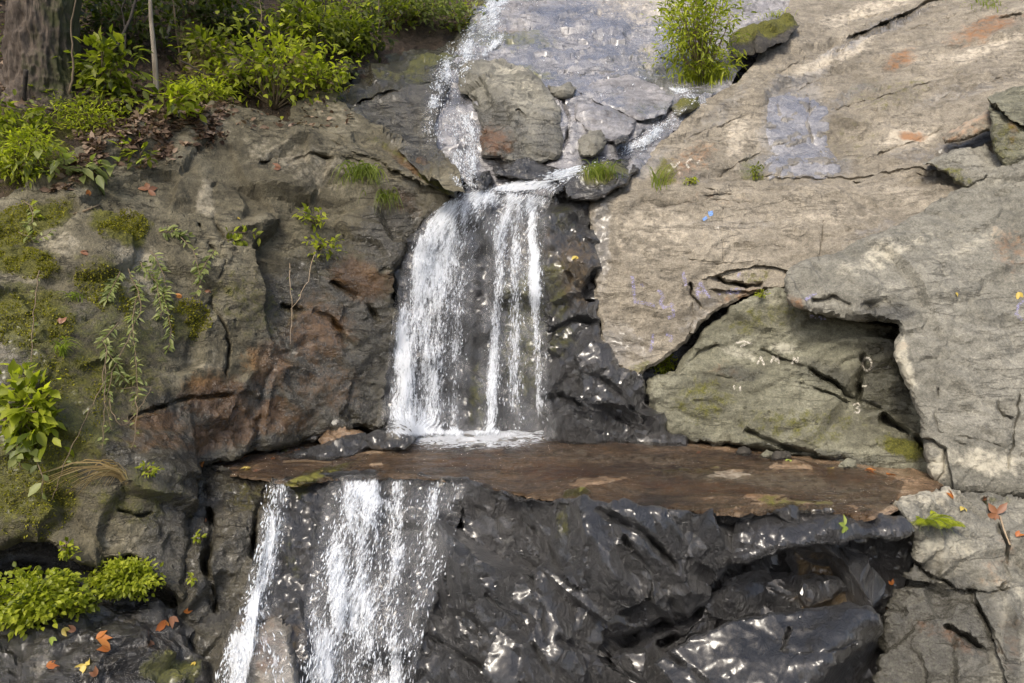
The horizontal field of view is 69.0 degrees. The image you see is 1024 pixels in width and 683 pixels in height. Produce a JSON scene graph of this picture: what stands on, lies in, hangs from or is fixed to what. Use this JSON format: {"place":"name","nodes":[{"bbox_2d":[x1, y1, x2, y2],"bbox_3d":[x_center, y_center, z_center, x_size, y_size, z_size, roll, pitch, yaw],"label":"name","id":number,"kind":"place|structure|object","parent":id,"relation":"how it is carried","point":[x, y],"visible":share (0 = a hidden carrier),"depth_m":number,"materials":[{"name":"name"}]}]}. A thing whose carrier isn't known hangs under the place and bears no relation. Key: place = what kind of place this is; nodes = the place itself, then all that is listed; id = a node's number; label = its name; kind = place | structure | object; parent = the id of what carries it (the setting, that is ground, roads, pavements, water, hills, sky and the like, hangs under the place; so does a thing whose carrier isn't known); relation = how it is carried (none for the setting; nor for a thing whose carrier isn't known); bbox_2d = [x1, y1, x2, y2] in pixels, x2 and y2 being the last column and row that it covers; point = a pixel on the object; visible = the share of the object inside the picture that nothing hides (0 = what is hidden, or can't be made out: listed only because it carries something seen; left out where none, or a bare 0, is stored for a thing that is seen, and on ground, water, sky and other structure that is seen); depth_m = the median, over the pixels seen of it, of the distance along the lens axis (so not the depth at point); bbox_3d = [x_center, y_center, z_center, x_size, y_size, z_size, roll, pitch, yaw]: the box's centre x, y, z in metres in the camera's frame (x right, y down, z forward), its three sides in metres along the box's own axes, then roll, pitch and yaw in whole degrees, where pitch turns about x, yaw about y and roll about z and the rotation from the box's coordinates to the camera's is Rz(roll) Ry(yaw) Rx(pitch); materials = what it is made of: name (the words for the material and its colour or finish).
{"place":"outdoors","nodes":[
{"label":"outdoors","id":0,"kind":"place"},
{"bbox_2d":[0,100,450,601],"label":"cliff","id":1,"kind":"structure","parent":0,"point":[240,377],"depth_m":8.92,"materials":[{"name":"stone"}]},
{"bbox_2d":[5,431,48,499],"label":"vine","id":2,"kind":"object","parent":1,"relation":"attached to","point":[34,488],"visible":0.89,"depth_m":6.77,"materials":[{"name":"green plant"}]},
{"bbox_2d":[26,270,39,365],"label":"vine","id":3,"kind":"object","parent":1,"relation":"hanging from","point":[35,323],"visible":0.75,"depth_m":7.54,"materials":[{"name":"green plant"}]},
{"bbox_2d":[0,358,73,460],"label":"herb","id":4,"kind":"object","parent":1,"relation":"on","point":[41,418],"visible":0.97,"depth_m":6.85,"materials":[{"name":"green plant"}]},
{"bbox_2d":[18,205,55,242],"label":"vine","id":5,"kind":"object","parent":1,"relation":"on","point":[29,227],"visible":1,"depth_m":8.20,"materials":[{"name":"green plant"}]},
{"bbox_2d":[49,336,81,357],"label":"grass tuft","id":6,"kind":"object","parent":1,"relation":"on","point":[63,347],"visible":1,"depth_m":7.47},
{"bbox_2d":[58,536,81,561],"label":"herb","id":7,"kind":"object","parent":1,"relation":"on","point":[64,552],"visible":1,"depth_m":6.72,"materials":[{"name":"green plant"}]},
{"bbox_2d":[12,459,129,501],"bbox_3d":[-4.140,1.284,6.880,1.010,0.311,0.550,0,6,0],"label":"grass tuft","id":8,"kind":"object","parent":1,"relation":"on","point":[112,471],"visible":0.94,"depth_m":6.96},
{"bbox_2d":[3,142,144,194],"bbox_3d":[-5.374,-2.059,8.907,1.760,0.590,1.008,0,6,0],"label":"herb","id":9,"kind":"object","parent":1,"relation":"on","point":[101,178],"visible":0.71,"depth_m":8.92,"materials":[{"name":"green plant"}]},
{"bbox_2d":[52,350,152,499],"bbox_3d":[-3.956,0.760,7.284,0.565,1.264,1.134,0,6,0],"label":"vine","id":10,"kind":"object","parent":1,"relation":"attached to","point":[111,400],"visible":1,"depth_m":7.45,"materials":[{"name":"brown plant"}]},
{"bbox_2d":[0,198,212,538],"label":"moss","id":11,"kind":"object","parent":1,"relation":"on","point":[180,303],"visible":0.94,"depth_m":7.95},
{"bbox_2d":[108,130,157,169],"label":"herb","id":12,"kind":"object","parent":1,"relation":"on","point":[147,155],"visible":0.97,"depth_m":9.45,"materials":[{"name":"green plant"}]},
{"bbox_2d":[94,250,175,432],"bbox_3d":[-4.090,-0.078,7.967,0.721,1.804,1.658,0,6,0],"label":"vine","id":13,"kind":"object","parent":1,"relation":"hanging from","point":[160,290],"visible":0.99,"depth_m":8.14,"materials":[{"name":"green plant"}]},
{"bbox_2d":[133,461,164,477],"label":"herb","id":14,"kind":"object","parent":1,"relation":"on","point":[153,471],"visible":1,"depth_m":7.12,"materials":[{"name":"green plant"}]},
{"bbox_2d":[123,71,207,122],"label":"shrub","id":15,"kind":"object","parent":1,"relation":"on","point":[170,107],"visible":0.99,"depth_m":9.94,"materials":[{"name":"green plant"}]},
{"bbox_2d":[158,224,218,297],"bbox_3d":[-3.893,-0.967,8.912,0.658,0.875,0.503,0,6,0],"label":"vine","id":16,"kind":"object","parent":1,"relation":"on","point":[177,234],"visible":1,"depth_m":8.90,"materials":[{"name":"green plant"}]},
{"bbox_2d":[223,225,262,245],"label":"vine","id":17,"kind":"object","parent":1,"relation":"attached to","point":[237,236],"visible":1,"depth_m":9.35,"materials":[{"name":"green plant"}]},
{"bbox_2d":[292,202,327,231],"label":"herb","id":18,"kind":"object","parent":1,"relation":"on","point":[318,219],"visible":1,"depth_m":10.02,"materials":[{"name":"green plant"}]},
{"bbox_2d":[301,232,346,260],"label":"herb","id":19,"kind":"object","parent":1,"relation":"on","point":[320,245],"visible":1,"depth_m":9.95,"materials":[{"name":"green plant"}]},
{"bbox_2d":[329,160,388,192],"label":"grass tuft","id":20,"kind":"object","parent":1,"relation":"on","point":[367,171],"visible":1,"depth_m":10.43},
{"bbox_2d":[358,187,404,213],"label":"grass tuft","id":21,"kind":"object","parent":1,"relation":"on","point":[383,195],"visible":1,"depth_m":10.48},
{"bbox_2d":[0,0,474,197],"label":"forest floor","id":22,"kind":"structure","parent":0,"point":[420,37],"depth_m":11.77,"materials":[{"name":"soil"}]},
{"bbox_2d":[0,89,67,137],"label":"shrub","id":23,"kind":"object","parent":22,"relation":"on","point":[10,114],"visible":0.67,"depth_m":9.27,"materials":[{"name":"green plant"}]},
{"bbox_2d":[0,0,81,111],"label":"tree","id":24,"kind":"object","parent":22,"relation":"on","point":[36,39],"visible":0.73,"depth_m":9.97,"materials":[{"name":"brown plant"}]},
{"bbox_2d":[0,112,88,190],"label":"shrub","id":25,"kind":"object","parent":22,"relation":"on","point":[16,170],"visible":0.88,"depth_m":8.73,"materials":[{"name":"green plant"}]},
{"bbox_2d":[68,0,75,93],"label":"bare shoot","id":26,"kind":"object","parent":22,"relation":"on","point":[72,76],"visible":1,"depth_m":9.69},
{"bbox_2d":[22,0,136,104],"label":"branch","id":27,"kind":"object","parent":22,"relation":"on","point":[25,84],"visible":0.54,"depth_m":10.16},
{"bbox_2d":[32,91,145,135],"bbox_3d":[-5.502,-2.919,9.711,1.296,0.632,0.902,0,6,0],"label":"herb","id":28,"kind":"object","parent":22,"relation":"on","point":[89,122],"visible":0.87,"depth_m":9.64,"materials":[{"name":"green plant"}]},
{"bbox_2d":[52,24,162,102],"bbox_3d":[-5.542,-3.718,10.229,1.280,1.164,0.975,1,6,12],"label":"shrub","id":29,"kind":"object","parent":22,"relation":"on","point":[111,75],"visible":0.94,"depth_m":10.15,"materials":[{"name":"green plant"}]},
{"bbox_2d":[68,75,146,122],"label":"shrub","id":30,"kind":"object","parent":22,"relation":"on","point":[92,95],"visible":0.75,"depth_m":10.00,"materials":[{"name":"green plant"}]},
{"bbox_2d":[82,0,180,26],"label":"shrub","id":31,"kind":"object","parent":22,"relation":"on","point":[126,4],"visible":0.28,"depth_m":11.64,"materials":[{"name":"green plant"}]},
{"bbox_2d":[79,0,198,64],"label":"shrub","id":32,"kind":"object","parent":22,"relation":"on","point":[106,23],"visible":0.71,"depth_m":11.20,"materials":[{"name":"green plant"}]},
{"bbox_2d":[148,0,158,92],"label":"sapling","id":33,"kind":"object","parent":22,"relation":"on","point":[154,53],"visible":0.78,"depth_m":10.78,"materials":[{"name":"grey plant"}]},
{"bbox_2d":[0,0,353,191],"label":"leaf litter","id":34,"kind":"object","parent":22,"relation":"on","point":[135,116],"visible":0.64,"depth_m":9.95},
{"bbox_2d":[144,0,245,32],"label":"shrub","id":35,"kind":"object","parent":22,"relation":"on","point":[192,7],"visible":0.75,"depth_m":11.94,"materials":[{"name":"green plant"}]},
{"bbox_2d":[175,21,219,80],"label":"shrub","id":36,"kind":"object","parent":22,"relation":"on","point":[198,57],"visible":0.33,"depth_m":11.60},
{"bbox_2d":[168,19,242,70],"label":"shrub","id":37,"kind":"object","parent":22,"relation":"on","point":[206,36],"visible":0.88,"depth_m":11.33,"materials":[{"name":"green plant"}]},
{"bbox_2d":[175,71,245,103],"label":"shrub","id":38,"kind":"object","parent":22,"relation":"on","point":[216,88],"visible":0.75,"depth_m":10.82,"materials":[{"name":"green plant"}]},
{"bbox_2d":[192,52,253,88],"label":"shrub","id":39,"kind":"object","parent":22,"relation":"on","point":[230,75],"visible":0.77,"depth_m":11.26,"materials":[{"name":"green plant"}]},
{"bbox_2d":[165,0,281,42],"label":"shrub","id":40,"kind":"object","parent":22,"relation":"on","point":[229,22],"visible":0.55,"depth_m":12.21,"materials":[{"name":"green plant"}]},
{"bbox_2d":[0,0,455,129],"bbox_3d":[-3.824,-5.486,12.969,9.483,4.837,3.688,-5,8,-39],"label":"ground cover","id":41,"kind":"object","parent":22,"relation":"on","point":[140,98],"visible":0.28,"depth_m":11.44,"materials":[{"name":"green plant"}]},
{"bbox_2d":[219,39,241,82],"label":"shrub","id":42,"kind":"object","parent":22,"relation":"on","point":[236,59],"visible":0.44,"depth_m":11.47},
{"bbox_2d":[183,1,342,119],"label":"shrub","id":43,"kind":"object","parent":22,"relation":"on","point":[267,71],"visible":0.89,"depth_m":11.43,"materials":[{"name":"green plant"}]},
{"bbox_2d":[248,0,352,56],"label":"shrub","id":44,"kind":"object","parent":22,"relation":"on","point":[307,18],"visible":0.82,"depth_m":12.37,"materials":[{"name":"green plant"}]},
{"bbox_2d":[287,41,321,75],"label":"shrub","id":45,"kind":"object","parent":22,"relation":"on","point":[303,54],"visible":0.14,"depth_m":12.48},
{"bbox_2d":[281,36,362,97],"bbox_3d":[-3.004,-4.264,11.717,1.420,0.998,0.950,0,6,0],"label":"shrub","id":46,"kind":"object","parent":22,"relation":"on","point":[346,76],"visible":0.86,"depth_m":11.68,"materials":[{"name":"green plant"}]},
{"bbox_2d":[295,0,381,23],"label":"shrub","id":47,"kind":"object","parent":22,"relation":"on","point":[362,5],"visible":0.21,"depth_m":13.82,"materials":[{"name":"green plant"}]},
{"bbox_2d":[335,60,356,75],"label":"shrub","id":48,"kind":"object","parent":22,"relation":"on","point":[351,70],"visible":0.43,"depth_m":12.48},
{"bbox_2d":[320,0,386,62],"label":"shrub","id":49,"kind":"object","parent":22,"relation":"on","point":[355,31],"visible":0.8,"depth_m":13.08,"materials":[{"name":"green plant"}]},
{"bbox_2d":[288,88,457,199],"bbox_3d":[-2.120,-3.030,11.250,3.226,1.940,1.456,4,7,30],"label":"boulder","id":50,"kind":"object","parent":22,"relation":"on","point":[359,135],"visible":0.88,"depth_m":11.06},
{"bbox_2d":[341,0,407,62],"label":"shrub","id":51,"kind":"object","parent":22,"relation":"on","point":[380,47],"visible":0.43,"depth_m":13.49,"materials":[{"name":"green plant"}]},
{"bbox_2d":[352,0,433,34],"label":"shrub","id":52,"kind":"object","parent":22,"relation":"on","point":[398,13],"visible":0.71,"depth_m":14.44,"materials":[{"name":"green plant"}]},
{"bbox_2d":[358,0,486,32],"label":"shrub","id":53,"kind":"object","parent":22,"relation":"on","point":[439,10],"visible":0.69,"depth_m":14.88,"materials":[{"name":"green plant"}]},
{"bbox_2d":[428,0,485,31],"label":"shrub","id":54,"kind":"object","parent":22,"relation":"on","point":[455,27],"visible":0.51,"depth_m":15.45,"materials":[{"name":"green plant"}]},
{"bbox_2d":[0,53,913,605],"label":"bedrock","id":55,"kind":"structure","parent":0,"point":[34,555],"depth_m":7.78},
{"bbox_2d":[0,580,210,682],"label":"rock ledge","id":56,"kind":"object","parent":55,"relation":"on","point":[131,655],"visible":0.75,"depth_m":6.50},
{"bbox_2d":[0,561,103,641],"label":"clover","id":57,"kind":"object","parent":56,"relation":"on","point":[45,600],"visible":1,"depth_m":6.35,"materials":[{"name":"green plant"}]},
{"bbox_2d":[66,589,101,614],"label":"herb","id":58,"kind":"object","parent":56,"relation":"on","point":[91,601],"visible":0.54,"depth_m":6.52,"materials":[{"name":"green plant"}]},
{"bbox_2d":[83,552,166,602],"bbox_3d":[-3.590,2.224,6.902,0.780,0.502,0.490,3,7,23],"label":"clover","id":59,"kind":"object","parent":56,"relation":"on","point":[110,581],"visible":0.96,"depth_m":6.87,"materials":[{"name":"green plant"}]},
{"bbox_2d":[175,464,279,682],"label":"rock column","id":60,"kind":"object","parent":55,"relation":"on","point":[221,563],"visible":0.73,"depth_m":7.53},
{"bbox_2d":[230,617,298,682],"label":"boulder","id":61,"kind":"object","parent":55,"relation":"on","point":[276,626],"visible":0.68,"depth_m":6.92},
{"bbox_2d":[236,469,470,682],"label":"rock outcrop","id":62,"kind":"object","parent":55,"relation":"on","point":[311,512],"visible":0.59,"depth_m":7.76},
{"bbox_2d":[215,484,291,682],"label":"waterfall","id":63,"kind":"structure","parent":62,"relation":"on","point":[241,644],"depth_m":7.14,"materials":[{"name":"white liquid"}]},
{"bbox_2d":[300,478,462,682],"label":"waterfall","id":64,"kind":"structure","parent":62,"relation":"on","point":[365,492],"depth_m":7.51,"materials":[{"name":"white liquid"}]},
{"bbox_2d":[339,24,468,193],"bbox_3d":[-1.662,-4.622,13.120,2.828,4.629,7.425,0,6,0],"label":"rock slab","id":65,"kind":"object","parent":55,"relation":"on","point":[394,93],"visible":0.69,"depth_m":12.08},
{"bbox_2d":[424,110,480,190],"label":"waterfall","id":66,"kind":"structure","parent":65,"relation":"on","point":[472,158],"depth_m":11.32,"materials":[{"name":"white liquid"}]},
{"bbox_2d":[458,58,563,162],"bbox_3d":[-0.060,-3.898,12.469,1.743,2.195,3.004,0,6,0],"label":"boulder","id":67,"kind":"object","parent":55,"relation":"on","point":[518,109],"visible":0.99,"depth_m":11.68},
{"bbox_2d":[213,430,942,521],"bbox_3d":[0.603,1.495,9.161,8.605,0.294,3.519,1,6,11],"label":"rock ledge","id":68,"kind":"object","parent":55,"relation":"on","point":[915,481],"visible":0.77,"depth_m":8.38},
{"bbox_2d":[276,433,369,459],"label":"stone","id":69,"kind":"object","parent":68,"relation":"on","point":[349,445],"visible":0.89,"depth_m":9.21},
{"bbox_2d":[318,427,363,444],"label":"stone","id":70,"kind":"object","parent":68,"relation":"on","point":[329,435],"visible":0.59,"depth_m":9.61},
{"bbox_2d":[363,424,415,449],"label":"stone","id":71,"kind":"object","parent":68,"relation":"on","point":[378,439],"visible":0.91,"depth_m":9.27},
{"bbox_2d":[380,185,560,435],"bbox_3d":[-0.511,-0.435,10.756,2.745,3.705,1.613,0,6,0],"label":"rock outcrop","id":72,"kind":"object","parent":68,"relation":"on","point":[477,294],"visible":0.61,"depth_m":10.47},
{"bbox_2d":[386,190,549,450],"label":"waterfall","id":73,"kind":"structure","parent":72,"relation":"on","point":[424,259],"depth_m":10.34,"materials":[{"name":"white liquid"}]},
{"bbox_2d":[471,170,493,192],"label":"stone","id":74,"kind":"object","parent":72,"relation":"on","point":[483,180],"visible":0.86,"depth_m":10.69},
{"bbox_2d":[536,196,687,446],"bbox_3d":[1.373,-0.339,10.527,2.069,3.500,2.147,0,6,0],"label":"rock outcrop","id":75,"kind":"object","parent":68,"relation":"on","point":[595,391],"visible":0.92,"depth_m":10.05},
{"bbox_2d":[563,158,639,200],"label":"stone","id":76,"kind":"object","parent":75,"relation":"on","point":[580,187],"visible":0.92,"depth_m":10.68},
{"bbox_2d":[582,159,623,181],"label":"grass tuft","id":77,"kind":"object","parent":76,"relation":"on","point":[597,172],"visible":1,"depth_m":10.64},
{"bbox_2d":[434,0,789,196],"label":"rock slab","id":78,"kind":"object","parent":55,"relation":"on","point":[532,31],"visible":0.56,"depth_m":13.79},
{"bbox_2d":[427,0,537,113],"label":"waterfall","id":79,"kind":"structure","parent":78,"relation":"on","point":[494,43],"depth_m":14.02,"materials":[{"name":"white liquid"}]},
{"bbox_2d":[492,157,564,183],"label":"stone","id":80,"kind":"object","parent":78,"relation":"on","point":[527,169],"visible":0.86,"depth_m":10.93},
{"bbox_2d":[548,82,576,98],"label":"stone","id":81,"kind":"object","parent":78,"relation":"on","point":[566,90],"visible":0.98,"depth_m":12.23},
{"bbox_2d":[578,129,606,157],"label":"stone","id":82,"kind":"object","parent":78,"relation":"on","point":[591,143],"visible":1,"depth_m":11.18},
{"bbox_2d":[487,86,706,194],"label":"waterfall","id":83,"kind":"structure","parent":78,"relation":"on","point":[523,185],"depth_m":10.83,"materials":[{"name":"white liquid"}]},
{"bbox_2d":[574,102,636,142],"bbox_3d":[1.445,-3.501,11.892,1.067,0.798,1.011,2,7,21],"label":"rock slab","id":84,"kind":"object","parent":78,"relation":"on","point":[611,123],"visible":0.87,"depth_m":11.67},
{"bbox_2d":[578,74,672,119],"bbox_3d":[1.998,-4.085,12.507,1.393,1.017,1.602,-5,8,-37],"label":"rock slab","id":85,"kind":"object","parent":78,"relation":"on","point":[630,100],"visible":0.98,"depth_m":12.29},
{"bbox_2d":[671,96,699,118],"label":"stone","id":86,"kind":"object","parent":78,"relation":"on","point":[683,103],"visible":1,"depth_m":12.04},
{"bbox_2d":[642,0,757,87],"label":"bush","id":87,"kind":"object","parent":78,"relation":"on","point":[700,47],"visible":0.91,"depth_m":13.14,"materials":[{"name":"green plant"}]},
{"bbox_2d":[666,55,745,87],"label":"grass tuft","id":88,"kind":"object","parent":78,"relation":"on","point":[695,77],"visible":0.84,"depth_m":13.26,"materials":[{"name":"green plant"}]},
{"bbox_2d":[726,13,799,56],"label":"boulder","id":89,"kind":"object","parent":78,"relation":"on","point":[763,36],"visible":0.97,"depth_m":13.83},
{"bbox_2d":[405,480,885,682],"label":"rock outcrop","id":90,"kind":"object","parent":55,"relation":"on","point":[584,588],"visible":0.75,"depth_m":7.24,"materials":[{"name":"stone"}]},
{"bbox_2d":[731,513,914,564],"bbox_3d":[2.980,1.898,7.291,1.818,0.611,0.866,0,6,0],"label":"rock outcrop","id":91,"kind":"object","parent":90,"relation":"on","point":[756,537],"visible":0.9,"depth_m":6.96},
{"bbox_2d":[654,602,883,682],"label":"boulder","id":92,"kind":"object","parent":55,"relation":"on","point":[832,644],"visible":1,"depth_m":6.55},
{"bbox_2d":[589,179,961,374],"bbox_3d":[3.738,-0.964,10.606,5.295,2.723,1.820,0,6,0],"label":"rock slab","id":93,"kind":"object","parent":55,"relation":"on","point":[681,263],"visible":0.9,"depth_m":10.18,"materials":[{"name":"beige stone"}]},
{"bbox_2d":[648,163,679,191],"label":"grass tuft","id":94,"kind":"object","parent":93,"relation":"on","point":[654,177],"visible":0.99,"depth_m":10.77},
{"bbox_2d":[663,572,892,651],"bbox_3d":[2.634,2.940,7.727,2.665,1.292,0.889,0,6,0],"label":"boulder","id":95,"kind":"object","parent":55,"relation":"on","point":[786,592],"visible":0.51,"depth_m":7.43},
{"bbox_2d":[646,287,926,472],"bbox_3d":[3.648,0.472,9.862,3.635,2.378,1.988,2,6,16],"label":"rock block","id":96,"kind":"object","parent":55,"relation":"on","point":[774,371],"visible":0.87,"depth_m":9.44,"materials":[{"name":"beige"}]},
{"bbox_2d":[650,353,679,373],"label":"moss","id":97,"kind":"object","parent":96,"relation":"on","point":[666,363],"visible":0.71,"depth_m":10.32,"materials":[{"name":"green plant"}]},
{"bbox_2d":[607,0,1023,196],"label":"rock slab","id":98,"kind":"object","parent":55,"relation":"on","point":[862,93],"visible":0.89,"depth_m":12.22,"materials":[{"name":"beige"}]},
{"bbox_2d":[785,536,912,593],"bbox_3d":[3.465,2.223,7.723,1.325,0.986,0.466,1,6,6],"label":"rock outcrop","id":99,"kind":"object","parent":55,"relation":"on","point":[890,561],"visible":0.38,"depth_m":7.50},
{"bbox_2d":[783,160,1023,498],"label":"boulder","id":100,"kind":"object","parent":55,"relation":"on","point":[959,358],"visible":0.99,"depth_m":8.85,"materials":[{"name":"grey stone"}]},
{"bbox_2d":[923,144,1001,186],"bbox_3d":[6.312,-2.464,10.436,1.205,0.702,1.112,0,6,0],"label":"stone","id":101,"kind":"object","parent":100,"relation":"on","point":[966,167],"visible":0.94,"depth_m":10.17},
{"bbox_2d":[872,486,1023,682],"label":"rock outcrop","id":102,"kind":"object","parent":55,"relation":"on","point":[953,612],"visible":0.96,"depth_m":7.14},
{"bbox_2d":[911,510,964,535],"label":"fern","id":103,"kind":"object","parent":102,"relation":"on","point":[942,520],"visible":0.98,"depth_m":7.10,"materials":[{"name":"green plant"}]},
{"bbox_2d":[987,502,1007,519],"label":"fallen leaf","id":104,"kind":"object","parent":102,"relation":"on","point":[1001,508],"visible":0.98,"depth_m":7.58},
{"bbox_2d":[987,86,1023,165],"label":"stone","id":105,"kind":"object","parent":55,"relation":"on","point":[1006,108],"visible":0.98,"depth_m":10.06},
{"bbox_2d":[942,109,991,143],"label":"stone","id":106,"kind":"object","parent":105,"relation":"on","point":[975,126],"visible":0.88,"depth_m":10.52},
{"bbox_2d":[214,435,903,513],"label":"stream water","id":107,"kind":"structure","parent":0,"point":[603,474],"depth_m":8.39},
{"bbox_2d":[770,450,790,460],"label":"stone","id":108,"kind":"object","parent":107,"relation":"in","point":[779,455],"visible":0.72,"depth_m":8.98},
{"bbox_2d":[838,458,856,468],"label":"stone","id":109,"kind":"object","parent":107,"relation":"in","point":[849,463],"visible":0.84,"depth_m":8.62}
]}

